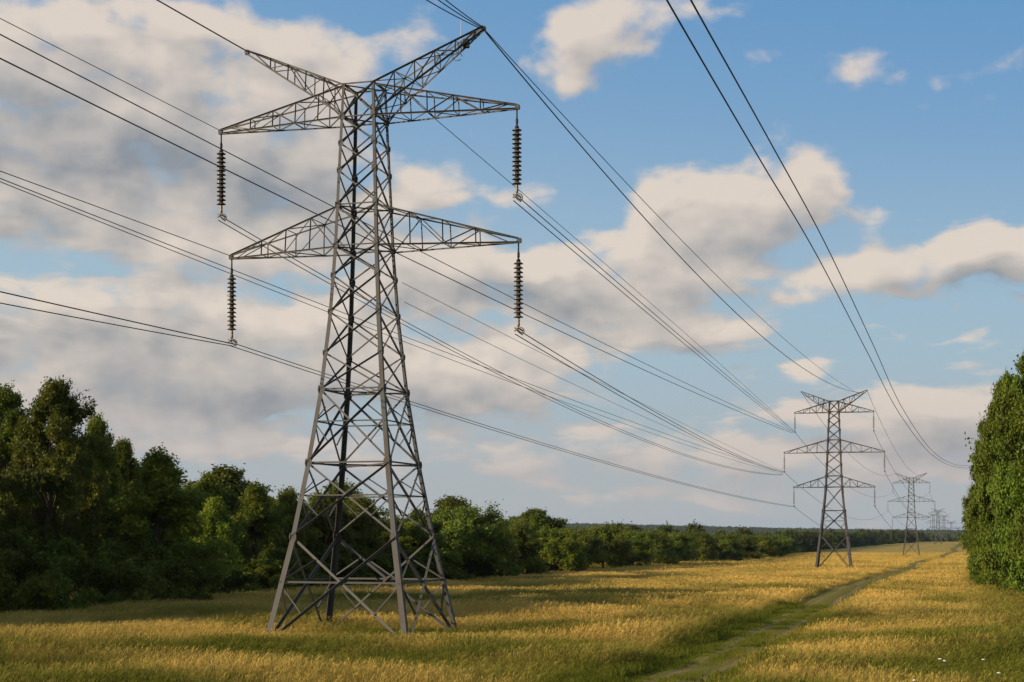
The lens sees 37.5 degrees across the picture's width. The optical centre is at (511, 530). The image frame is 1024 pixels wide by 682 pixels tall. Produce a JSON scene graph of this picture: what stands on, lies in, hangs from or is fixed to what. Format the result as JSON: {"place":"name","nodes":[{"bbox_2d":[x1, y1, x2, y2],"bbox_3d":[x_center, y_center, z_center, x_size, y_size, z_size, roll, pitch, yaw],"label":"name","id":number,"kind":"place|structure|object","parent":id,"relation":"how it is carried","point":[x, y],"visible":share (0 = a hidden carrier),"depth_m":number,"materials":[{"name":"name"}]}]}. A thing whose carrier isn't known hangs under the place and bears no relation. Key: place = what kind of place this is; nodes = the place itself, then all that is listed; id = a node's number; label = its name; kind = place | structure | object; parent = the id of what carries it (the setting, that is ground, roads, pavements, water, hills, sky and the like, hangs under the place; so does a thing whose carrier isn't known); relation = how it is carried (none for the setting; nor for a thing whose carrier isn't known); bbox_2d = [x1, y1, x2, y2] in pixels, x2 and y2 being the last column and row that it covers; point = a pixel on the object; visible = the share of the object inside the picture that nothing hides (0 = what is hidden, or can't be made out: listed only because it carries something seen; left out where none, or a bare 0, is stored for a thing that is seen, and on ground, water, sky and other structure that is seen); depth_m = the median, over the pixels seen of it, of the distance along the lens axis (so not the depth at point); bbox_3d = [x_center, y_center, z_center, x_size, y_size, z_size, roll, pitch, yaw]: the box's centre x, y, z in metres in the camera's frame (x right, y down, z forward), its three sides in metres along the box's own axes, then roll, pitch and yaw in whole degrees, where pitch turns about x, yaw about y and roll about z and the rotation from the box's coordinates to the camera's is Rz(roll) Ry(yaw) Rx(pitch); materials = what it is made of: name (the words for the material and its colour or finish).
{"place":"outdoors","nodes":[
{"label":"outdoors","id":0,"kind":"place"},
{"bbox_2d":[0,0,1023,530],"label":"sky","id":1,"kind":"structure","parent":0,"point":[898,125],"materials":[{"name":"blue"}]},
{"bbox_2d":[72,542,966,680],"bbox_3d":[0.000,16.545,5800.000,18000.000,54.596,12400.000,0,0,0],"label":"ground","id":2,"kind":"structure","parent":0,"point":[930,547],"depth_m":684.36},
{"bbox_2d":[0,525,51,611],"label":"bush","id":3,"kind":"object","parent":2,"relation":"on","point":[15,549],"visible":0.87,"depth_m":89.41,"materials":[{"name":"green plant"}]},
{"bbox_2d":[0,380,68,588],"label":"broadleaf tree","id":4,"kind":"object","parent":2,"relation":"on","point":[10,403],"visible":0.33,"depth_m":98.06,"materials":[{"name":"green plant"}]},
{"bbox_2d":[0,424,78,591],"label":"broadleaf tree","id":5,"kind":"object","parent":2,"relation":"on","point":[62,509],"visible":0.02,"depth_m":116.41,"materials":[{"name":"green plant"}]},
{"bbox_2d":[0,375,111,590],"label":"broadleaf tree","id":6,"kind":"object","parent":2,"relation":"on","point":[60,408],"visible":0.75,"depth_m":95.24,"materials":[{"name":"green plant"}]},
{"bbox_2d":[10,535,102,610],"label":"bush","id":7,"kind":"object","parent":2,"relation":"on","point":[54,580],"visible":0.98,"depth_m":88.95,"materials":[{"name":"green plant"}]},
{"bbox_2d":[61,451,118,592],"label":"broadleaf tree","id":8,"kind":"object","parent":2,"relation":"on","point":[78,587],"visible":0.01,"depth_m":119.71,"materials":[{"name":"green plant"}]},
{"bbox_2d":[63,409,127,584],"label":"broadleaf tree","id":9,"kind":"object","parent":2,"relation":"on","point":[107,462],"visible":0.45,"depth_m":102.42,"materials":[{"name":"green plant"}]},
{"bbox_2d":[79,537,154,606],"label":"bush","id":10,"kind":"object","parent":2,"relation":"on","point":[116,563],"visible":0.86,"depth_m":92.07,"materials":[{"name":"green plant"}]},
{"bbox_2d":[99,436,145,556],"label":"broadleaf tree","id":11,"kind":"object","parent":2,"relation":"on","point":[125,464],"visible":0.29,"depth_m":107.90,"materials":[{"name":"green plant"}]},
{"bbox_2d":[114,542,190,602],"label":"bush","id":12,"kind":"object","parent":2,"relation":"on","point":[160,560],"visible":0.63,"depth_m":94.33,"materials":[{"name":"green plant"}]},
{"bbox_2d":[120,465,186,555],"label":"broadleaf tree","id":13,"kind":"object","parent":2,"relation":"on","point":[163,537],"visible":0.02,"depth_m":123.03,"materials":[{"name":"green plant"}]},
{"bbox_2d":[102,442,233,599],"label":"broadleaf tree","id":14,"kind":"object","parent":2,"relation":"on","point":[164,502],"visible":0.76,"depth_m":99.23,"materials":[{"name":"green plant"}]},
{"bbox_2d":[159,562,213,601],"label":"bush","id":15,"kind":"object","parent":2,"relation":"on","point":[189,580],"visible":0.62,"depth_m":97.64,"materials":[{"name":"green plant"}]},
{"bbox_2d":[184,494,247,592],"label":"broadleaf tree","id":16,"kind":"object","parent":2,"relation":"on","point":[218,522],"visible":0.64,"depth_m":113.21,"materials":[{"name":"green plant"}]},
{"bbox_2d":[164,463,275,557],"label":"broadleaf tree","id":17,"kind":"object","parent":2,"relation":"on","point":[230,477],"visible":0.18,"depth_m":158.99,"materials":[{"name":"green plant"}]},
{"bbox_2d":[184,470,262,563],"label":"broadleaf tree","id":18,"kind":"object","parent":2,"relation":"on","point":[208,483],"visible":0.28,"depth_m":127.38,"materials":[{"name":"green plant"}]},
{"bbox_2d":[200,556,262,594],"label":"bush","id":19,"kind":"object","parent":2,"relation":"on","point":[238,585],"visible":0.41,"depth_m":111.74,"materials":[{"name":"green plant"}]},
{"bbox_2d":[229,480,303,587],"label":"broadleaf tree","id":20,"kind":"object","parent":2,"relation":"on","point":[256,517],"visible":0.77,"depth_m":121.36,"materials":[{"name":"green plant"}]},
{"bbox_2d":[238,555,297,589],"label":"bush","id":21,"kind":"object","parent":2,"relation":"on","point":[262,566],"visible":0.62,"depth_m":119.32,"materials":[{"name":"green plant"}]},
{"bbox_2d":[257,484,327,578],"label":"broadleaf tree","id":22,"kind":"object","parent":2,"relation":"on","point":[286,501],"visible":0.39,"depth_m":131.32,"materials":[{"name":"green plant"}]},
{"bbox_2d":[289,556,328,587],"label":"bush","id":23,"kind":"object","parent":2,"relation":"on","point":[309,569],"visible":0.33,"depth_m":126.80,"materials":[{"name":"green plant"}]},
{"bbox_2d":[298,492,370,577],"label":"broadleaf tree","id":24,"kind":"object","parent":2,"relation":"on","point":[322,523],"visible":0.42,"depth_m":134.93,"materials":[{"name":"green plant"}]},
{"bbox_2d":[314,554,369,586],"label":"bush","id":25,"kind":"object","parent":2,"relation":"on","point":[343,563],"visible":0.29,"depth_m":132.57,"materials":[{"name":"green plant"}]},
{"bbox_2d":[305,478,391,554],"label":"broadleaf tree","id":26,"kind":"object","parent":2,"relation":"on","point":[332,490],"visible":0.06,"depth_m":174.79,"materials":[{"name":"green plant"}]},
{"bbox_2d":[341,495,392,580],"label":"broadleaf tree","id":27,"kind":"object","parent":2,"relation":"on","point":[363,525],"visible":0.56,"depth_m":138.95,"materials":[{"name":"green plant"}]},
{"bbox_2d":[218,25,521,635],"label":"lattice pylon","id":28,"kind":"object","parent":2,"relation":"on","point":[387,461],"visible":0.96,"depth_m":66.55,"materials":[{"name":"metal"}]},
{"bbox_2d":[0,18,220,130],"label":"power cable","id":29,"kind":"object","parent":28,"relation":"attached to","point":[104,71],"visible":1,"depth_m":60.22,"materials":[{"name":"metal"}]},
{"bbox_2d":[0,171,230,255],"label":"power cable","id":30,"kind":"object","parent":28,"relation":"attached to","point":[110,211],"visible":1,"depth_m":59.61,"materials":[{"name":"metal"}]},
{"bbox_2d":[157,0,246,50],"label":"power cable","id":31,"kind":"object","parent":28,"relation":"attached to","point":[201,25],"visible":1,"depth_m":64.77,"materials":[{"name":"metal"}]},
{"bbox_2d":[216,134,226,220],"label":"insulator string","id":32,"kind":"object","parent":28,"relation":"hanging from","point":[221,178],"visible":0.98,"depth_m":68.98,"materials":[{"name":"black ceramic"}]},
{"bbox_2d":[0,34,790,430],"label":"power cable","id":33,"kind":"object","parent":32,"relation":"hanging from","point":[298,188],"visible":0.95,"depth_m":71.87,"materials":[{"name":"metal"}]},
{"bbox_2d":[0,58,791,432],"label":"power cable","id":34,"kind":"object","parent":32,"relation":"hanging from","point":[310,210],"visible":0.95,"depth_m":71.03,"materials":[{"name":"metal"}]},
{"bbox_2d":[218,220,771,474],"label":"power cable","id":35,"kind":"object","parent":32,"relation":"hanging from","point":[446,347],"visible":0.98,"depth_m":94.89,"materials":[{"name":"metal"}]},
{"bbox_2d":[224,218,782,474],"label":"power cable","id":36,"kind":"object","parent":32,"relation":"hanging from","point":[460,351],"visible":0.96,"depth_m":96.97,"materials":[{"name":"metal"}]},
{"bbox_2d":[227,259,236,345],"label":"insulator string","id":37,"kind":"object","parent":28,"relation":"hanging from","point":[231,299],"visible":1,"depth_m":68.81,"materials":[{"name":"black ceramic"}]},
{"bbox_2d":[0,291,231,343],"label":"power cable","id":38,"kind":"object","parent":37,"relation":"attached to","point":[110,316],"visible":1,"depth_m":59.56,"materials":[{"name":"metal"}]},
{"bbox_2d":[0,303,233,346],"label":"power cable","id":39,"kind":"object","parent":37,"relation":"hanging from","point":[112,324],"visible":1,"depth_m":59.72,"materials":[{"name":"metal"}]},
{"bbox_2d":[234,343,794,506],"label":"power cable","id":40,"kind":"object","parent":37,"relation":"hanging from","point":[467,419],"visible":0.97,"depth_m":95.57,"materials":[{"name":"metal"}]},
{"bbox_2d":[0,181,777,472],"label":"power cable","id":41,"kind":"object","parent":28,"relation":"attached to","point":[290,297],"visible":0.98,"depth_m":74.58,"materials":[{"name":"metal"}]},
{"bbox_2d":[0,178,782,472],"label":"power cable","id":42,"kind":"object","parent":28,"relation":"attached to","point":[299,295],"visible":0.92,"depth_m":77.28,"materials":[{"name":"metal"}]},
{"bbox_2d":[512,109,522,201],"bbox_3d":[0.222,-16.171,64.949,0.436,3.974,0.450,0,0,-33],"label":"insulator string","id":43,"kind":"object","parent":28,"relation":"hanging from","point":[516,152],"visible":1,"depth_m":64.89,"materials":[{"name":"black ceramic"}]},
{"bbox_2d":[520,198,793,430],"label":"power cable","id":44,"kind":"object","parent":43,"relation":"hanging from","point":[633,296],"visible":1,"depth_m":89.14,"materials":[{"name":"metal"}]},
{"bbox_2d":[514,243,524,334],"bbox_3d":[0.289,-10.419,64.928,0.436,3.974,0.450,0,0,-33],"label":"insulator string","id":45,"kind":"object","parent":28,"relation":"hanging from","point":[518,303],"visible":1,"depth_m":64.86,"materials":[{"name":"black ceramic"}]},
{"bbox_2d":[522,332,782,471],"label":"power cable","id":46,"kind":"object","parent":45,"relation":"hanging from","point":[625,394],"visible":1,"depth_m":87.44,"materials":[{"name":"metal"}]},
{"bbox_2d":[486,31,858,393],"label":"power cable","id":47,"kind":"object","parent":28,"relation":"attached to","point":[634,191],"visible":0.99,"depth_m":88.74,"materials":[{"name":"metal"}]},
{"bbox_2d":[350,556,395,584],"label":"bush","id":48,"kind":"object","parent":2,"relation":"on","point":[369,572],"visible":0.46,"depth_m":137.18,"materials":[{"name":"green plant"}]},
{"bbox_2d":[375,515,415,577],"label":"broadleaf tree","id":49,"kind":"object","parent":2,"relation":"on","point":[404,536],"visible":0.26,"depth_m":145.19,"materials":[{"name":"green plant"}]},
{"bbox_2d":[390,555,432,581],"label":"bush","id":50,"kind":"object","parent":2,"relation":"on","point":[409,572],"visible":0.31,"depth_m":144.81,"materials":[{"name":"green plant"}]},
{"bbox_2d":[391,507,464,576],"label":"broadleaf tree","id":51,"kind":"object","parent":2,"relation":"on","point":[419,535],"visible":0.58,"depth_m":148.94,"materials":[{"name":"green plant"}]},
{"bbox_2d":[430,552,471,581],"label":"bush","id":52,"kind":"object","parent":2,"relation":"on","point":[456,572],"visible":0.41,"depth_m":150.31,"materials":[{"name":"green plant"}]},
{"bbox_2d":[426,494,483,569],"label":"broadleaf tree","id":53,"kind":"object","parent":2,"relation":"on","point":[452,502],"visible":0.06,"depth_m":199.06,"materials":[{"name":"green plant"}]},
{"bbox_2d":[429,499,524,577],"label":"broadleaf tree","id":54,"kind":"object","parent":2,"relation":"on","point":[466,538],"visible":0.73,"depth_m":155.90,"materials":[{"name":"green plant"}]},
{"bbox_2d":[462,555,519,577],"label":"bush","id":55,"kind":"object","parent":2,"relation":"on","point":[483,572],"visible":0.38,"depth_m":158.63,"materials":[{"name":"green plant"}]},
{"bbox_2d":[0,589,1023,681],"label":"meadow grass","id":56,"kind":"structure","parent":2,"relation":"on","point":[629,614],"depth_m":56.60,"materials":[{"name":"plant"}]},
{"bbox_2d":[0,600,1023,681],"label":"green grass","id":57,"kind":"structure","parent":2,"relation":"on","point":[707,644],"depth_m":58.66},
{"bbox_2d":[484,514,550,574],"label":"broadleaf tree","id":58,"kind":"object","parent":2,"relation":"on","point":[530,544],"visible":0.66,"depth_m":174.28,"materials":[{"name":"green plant"}]},
{"bbox_2d":[525,513,548,569],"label":"broadleaf tree","id":59,"kind":"object","parent":2,"relation":"on","point":[533,521],"visible":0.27,"depth_m":195.71,"materials":[{"name":"green plant"}]},
{"bbox_2d":[502,507,572,550],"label":"broadleaf tree","id":60,"kind":"object","parent":2,"relation":"on","point":[543,518],"visible":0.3,"depth_m":230.56,"materials":[{"name":"green plant"}]},
{"bbox_2d":[64,566,1023,604],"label":"meadow grass","id":61,"kind":"structure","parent":2,"relation":"on","point":[795,585],"depth_m":132.24,"materials":[{"name":"plant"}]},
{"bbox_2d":[533,524,589,571],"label":"broadleaf tree","id":62,"kind":"object","parent":2,"relation":"on","point":[572,554],"visible":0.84,"depth_m":193.69,"materials":[{"name":"green plant"}]},
{"bbox_2d":[548,523,607,568],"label":"broadleaf tree","id":63,"kind":"object","parent":2,"relation":"on","point":[588,539],"visible":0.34,"depth_m":212.73,"materials":[{"name":"green plant"}]},
{"bbox_2d":[581,522,636,568],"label":"broadleaf tree","id":64,"kind":"object","parent":2,"relation":"on","point":[621,546],"visible":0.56,"depth_m":219.51,"materials":[{"name":"green plant"}]},
{"bbox_2d":[613,552,643,566],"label":"bush","id":65,"kind":"object","parent":2,"relation":"on","point":[636,558],"visible":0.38,"depth_m":237.54,"materials":[{"name":"green plant"}]},
{"bbox_2d":[608,527,662,564],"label":"broadleaf tree","id":66,"kind":"object","parent":2,"relation":"on","point":[641,542],"visible":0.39,"depth_m":250.32,"materials":[{"name":"green plant"}]},
{"bbox_2d":[633,528,676,563],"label":"broadleaf tree","id":67,"kind":"object","parent":2,"relation":"on","point":[663,542],"visible":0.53,"depth_m":260.55,"materials":[{"name":"green plant"}]},
{"bbox_2d":[651,548,681,564],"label":"bush","id":68,"kind":"object","parent":2,"relation":"on","point":[677,560],"visible":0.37,"depth_m":266.96,"materials":[{"name":"green plant"}]},
{"bbox_2d":[654,530,699,560],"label":"broadleaf tree","id":69,"kind":"object","parent":2,"relation":"on","point":[685,549],"visible":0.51,"depth_m":279.71,"materials":[{"name":"green plant"}]},
{"bbox_2d":[686,529,721,561],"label":"broadleaf tree","id":70,"kind":"object","parent":2,"relation":"on","point":[703,540],"visible":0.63,"depth_m":303.02,"materials":[{"name":"green plant"}]},
{"bbox_2d":[560,519,877,563],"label":"valley wood","id":71,"kind":"object","parent":2,"relation":"on","point":[807,540],"visible":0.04,"depth_m":600.48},
{"bbox_2d":[698,532,745,557],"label":"broadleaf tree","id":72,"kind":"object","parent":2,"relation":"on","point":[724,541],"visible":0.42,"depth_m":332.72,"materials":[{"name":"green plant"}]},
{"bbox_2d":[718,547,744,561],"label":"bush","id":73,"kind":"object","parent":2,"relation":"on","point":[729,551],"visible":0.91,"depth_m":319.59,"materials":[{"name":"green plant"}]},
{"bbox_2d":[726,533,762,558],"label":"broadleaf tree","id":74,"kind":"object","parent":2,"relation":"on","point":[749,545],"visible":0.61,"depth_m":359.80,"materials":[{"name":"green plant"}]},
{"bbox_2d":[548,551,970,571],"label":"meadow grass","id":75,"kind":"structure","parent":2,"relation":"on","point":[886,560],"depth_m":297.05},
{"bbox_2d":[742,533,780,557],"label":"broadleaf tree","id":76,"kind":"object","parent":2,"relation":"on","point":[769,545],"visible":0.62,"depth_m":389.73,"materials":[{"name":"green plant"}]},
{"bbox_2d":[563,522,965,538],"bbox_3d":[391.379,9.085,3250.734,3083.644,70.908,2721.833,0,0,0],"label":"ridge forest","id":77,"kind":"object","parent":2,"relation":"on","point":[712,529],"visible":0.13,"depth_m":3902.84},
{"bbox_2d":[770,535,801,556],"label":"broadleaf tree","id":78,"kind":"object","parent":2,"relation":"on","point":[785,543],"visible":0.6,"depth_m":422.40,"materials":[{"name":"green plant"}]},
{"bbox_2d":[784,390,884,567],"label":"lattice pylon","id":79,"kind":"object","parent":2,"relation":"on","point":[825,487],"visible":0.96,"depth_m":229.37,"materials":[{"name":"metal"}]},
{"bbox_2d":[485,31,859,392],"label":"power cable","id":80,"kind":"object","parent":79,"relation":"attached to","point":[628,199],"visible":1,"depth_m":86.85,"materials":[{"name":"metal"}]},
{"bbox_2d":[666,0,973,468],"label":"power cable","id":81,"kind":"object","parent":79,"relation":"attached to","point":[681,25],"visible":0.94,"depth_m":50.17,"materials":[{"name":"metal"}]},
{"bbox_2d":[690,0,962,465],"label":"power cable","id":82,"kind":"object","parent":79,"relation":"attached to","point":[704,24],"visible":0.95,"depth_m":52.08,"materials":[{"name":"metal"}]},
{"bbox_2d":[824,528,964,547],"bbox_3d":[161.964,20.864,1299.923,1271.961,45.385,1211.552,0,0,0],"label":"distant wood","id":83,"kind":"object","parent":2,"relation":"on","point":[891,537],"depth_m":1079.52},
{"bbox_2d":[889,473,934,554],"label":"lattice pylon","id":84,"kind":"object","parent":2,"relation":"on","point":[908,501],"visible":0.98,"depth_m":495.07,"materials":[{"name":"metal"}]},
{"bbox_2d":[957,495,975,570],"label":"broadleaf tree","id":85,"kind":"object","parent":2,"relation":"on","point":[967,525],"visible":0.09,"depth_m":167.40,"materials":[{"name":"green plant"}]},
{"bbox_2d":[967,564,981,580],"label":"bush","id":86,"kind":"object","parent":2,"relation":"on","point":[973,574],"visible":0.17,"depth_m":146.54,"materials":[{"name":"green plant"}]},
{"bbox_2d":[961,439,995,568],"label":"broadleaf tree","id":87,"kind":"object","parent":2,"relation":"on","point":[971,508],"visible":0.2,"depth_m":149.50,"materials":[{"name":"green plant"}]},
{"bbox_2d":[972,570,999,586],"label":"bush","id":88,"kind":"object","parent":2,"relation":"on","point":[992,578],"visible":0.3,"depth_m":130.28,"materials":[{"name":"green plant"}]},
{"bbox_2d":[969,375,1007,533],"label":"broadleaf tree","id":89,"kind":"object","parent":2,"relation":"on","point":[985,426],"visible":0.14,"depth_m":148.50,"materials":[{"name":"green plant"}]},
{"bbox_2d":[968,368,1015,584],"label":"broadleaf tree","id":90,"kind":"object","parent":2,"relation":"on","point":[987,511],"visible":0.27,"depth_m":135.02,"materials":[{"name":"green plant"}]},
{"bbox_2d":[964,351,1023,589],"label":"broadleaf tree","id":91,"kind":"object","parent":2,"relation":"on","point":[1008,430],"visible":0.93,"depth_m":115.53,"materials":[{"name":"green plant"}]},
{"bbox_2d":[987,349,1023,578],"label":"broadleaf tree","id":92,"kind":"object","parent":2,"relation":"on","point":[1005,470],"visible":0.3,"depth_m":124.08,"materials":[{"name":"green plant"}]},
{"bbox_2d":[988,473,1023,589],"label":"broadleaf tree","id":93,"kind":"object","parent":2,"relation":"on","point":[1016,573],"visible":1,"depth_m":103.39,"materials":[{"name":"green plant"}]},
{"bbox_2d":[999,558,1023,594],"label":"bush","id":94,"kind":"object","parent":2,"relation":"on","point":[1006,585],"visible":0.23,"depth_m":114.28,"materials":[{"name":"green plant"}]},
{"bbox_2d":[632,543,960,681],"bbox_3d":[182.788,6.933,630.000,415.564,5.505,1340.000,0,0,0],"label":"path","id":95,"kind":"structure","parent":0,"point":[837,593],"depth_m":72.65,"materials":[{"name":"plant"}]},
{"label":"insulator string","id":96,"kind":"object","parent":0,"visible":0},
{"bbox_2d":[428,113,785,423],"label":"power cable","id":97,"kind":"object","parent":96,"relation":"attached to","point":[581,243],"visible":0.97,"depth_m":94.25,"materials":[{"name":"metal"}]},
{"bbox_2d":[513,200,793,432],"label":"power cable","id":98,"kind":"object","parent":96,"relation":"hanging from","point":[628,297],"visible":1,"depth_m":88.86,"materials":[{"name":"metal"}]},
{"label":"insulator string","id":99,"kind":"object","parent":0,"visible":0},
{"bbox_2d":[405,302,769,467],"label":"power cable","id":100,"kind":"object","parent":99,"relation":"attached to","point":[548,372],"visible":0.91,"depth_m":92.58,"materials":[{"name":"metal"}]},
{"bbox_2d":[402,282,776,468],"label":"power cable","id":101,"kind":"object","parent":99,"relation":"attached to","point":[554,359],"visible":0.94,"depth_m":94.12,"materials":[{"name":"metal"}]},
{"bbox_2d":[515,334,778,471],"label":"power cable","id":102,"kind":"object","parent":99,"relation":"hanging from","point":[619,395],"visible":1,"depth_m":86.80,"materials":[{"name":"metal"}]},
{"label":"insulator string","id":103,"kind":"object","parent":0,"visible":0},
{"bbox_2d":[231,346,790,506],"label":"power cable","id":104,"kind":"object","parent":103,"relation":"hanging from","point":[475,424],"visible":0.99,"depth_m":98.91,"materials":[{"name":"metal"}]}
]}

